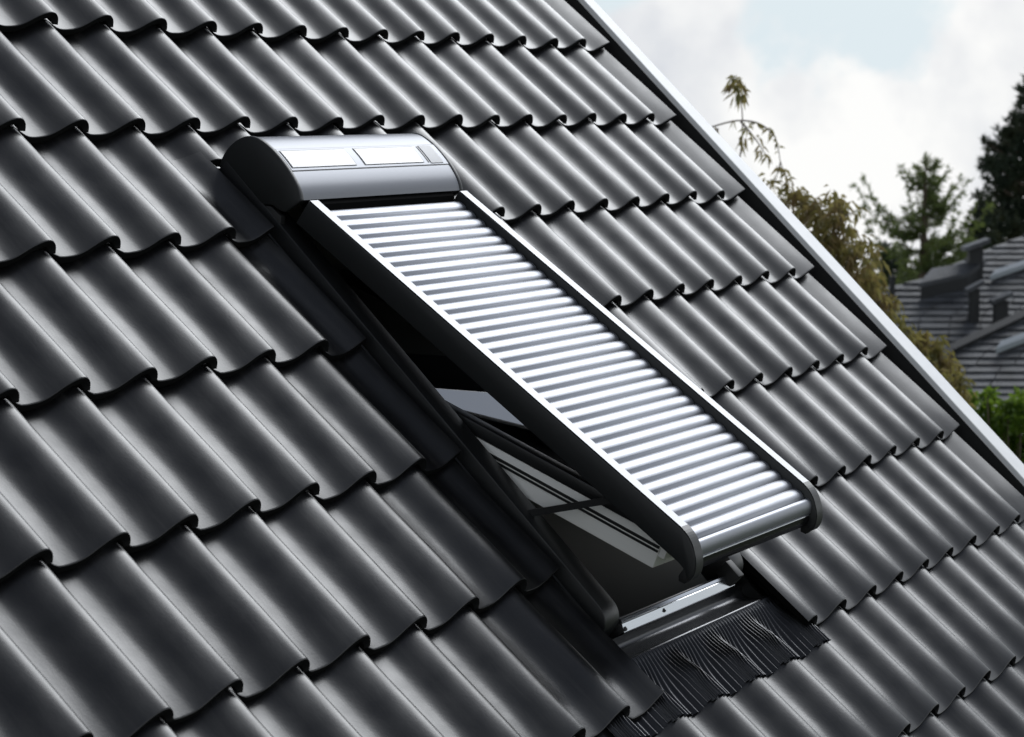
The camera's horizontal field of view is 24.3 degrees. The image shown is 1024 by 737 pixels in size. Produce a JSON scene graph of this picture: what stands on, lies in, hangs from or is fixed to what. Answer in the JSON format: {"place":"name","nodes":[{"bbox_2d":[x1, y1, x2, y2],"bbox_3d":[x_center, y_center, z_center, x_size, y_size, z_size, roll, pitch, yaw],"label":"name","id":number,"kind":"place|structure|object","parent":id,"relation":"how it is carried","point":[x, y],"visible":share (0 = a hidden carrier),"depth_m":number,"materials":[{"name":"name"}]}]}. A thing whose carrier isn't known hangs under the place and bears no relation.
{"place":"outdoors","nodes":[
{"label":"outdoors","id":0,"kind":"place"},
{"bbox_2d":[594,0,1023,281],"label":"sky","id":1,"kind":"structure","parent":0,"point":[848,88],"materials":[{"name":"white"}]},
{"bbox_3d":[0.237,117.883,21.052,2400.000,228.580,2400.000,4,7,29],"label":"ground","id":2,"kind":"structure","parent":0,"visible":0},
{"bbox_2d":[0,0,1023,736],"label":"tiled house","id":3,"kind":"structure","parent":2,"relation":"on","point":[242,494],"depth_m":5.20,"materials":[{"name":"black tile"}]},
{"bbox_2d":[219,161,830,736],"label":"roof window","id":4,"kind":"structure","parent":3,"relation":"attached to","point":[711,631],"depth_m":5.32,"materials":[{"name":"black metal"}]},
{"bbox_2d":[220,132,822,583],"bbox_3d":[0.031,-0.061,5.520,1.463,0.320,0.719,50,26,16],"label":"roller shutter","id":5,"kind":"object","parent":4,"relation":"attached to","point":[686,474],"visible":0.98,"depth_m":5.43,"materials":[{"name":"silver metal"}]},
{"bbox_2d":[712,75,976,408],"bbox_3d":[1.800,1.205,13.291,1.554,5.665,0.722,1,7,10],"label":"drooping leaf tree","id":6,"kind":"object","parent":2,"relation":"on","point":[845,253],"visible":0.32,"depth_m":13.01,"materials":[{"name":"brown plant"}]},
{"bbox_2d":[865,239,941,290],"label":"tree","id":7,"kind":"object","parent":2,"relation":"on","point":[892,265],"visible":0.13,"depth_m":41.76,"materials":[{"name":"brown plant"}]},
{"bbox_2d":[848,152,995,285],"bbox_3d":[6.177,-0.917,36.095,2.297,4.772,2.012,0,6,2],"label":"spruce tree","id":8,"kind":"object","parent":2,"relation":"on","point":[931,252],"visible":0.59,"depth_m":35.90,"materials":[{"name":"green plant"}]},
{"bbox_2d":[867,235,1023,415],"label":"neighbour house","id":9,"kind":"structure","parent":2,"relation":"on","point":[971,306],"depth_m":26.40,"materials":[{"name":"black tile"}]},
{"bbox_2d":[947,187,1005,262],"bbox_3d":[7.498,-0.843,38.119,1.068,4.171,1.399,0,6,0],"label":"dark conifer","id":10,"kind":"object","parent":2,"relation":"on","point":[987,220],"visible":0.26,"depth_m":37.65,"materials":[{"name":"green plant"}]},
{"bbox_2d":[968,385,1023,463],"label":"leafy shrub","id":11,"kind":"object","parent":2,"relation":"on","point":[1003,420],"visible":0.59,"depth_m":15.59,"materials":[{"name":"green plant"}]},
{"bbox_2d":[975,73,1023,244],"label":"dark pine tree","id":12,"kind":"object","parent":2,"relation":"on","point":[1006,155],"visible":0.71,"depth_m":39.65,"materials":[{"name":"green plant"}]}
]}

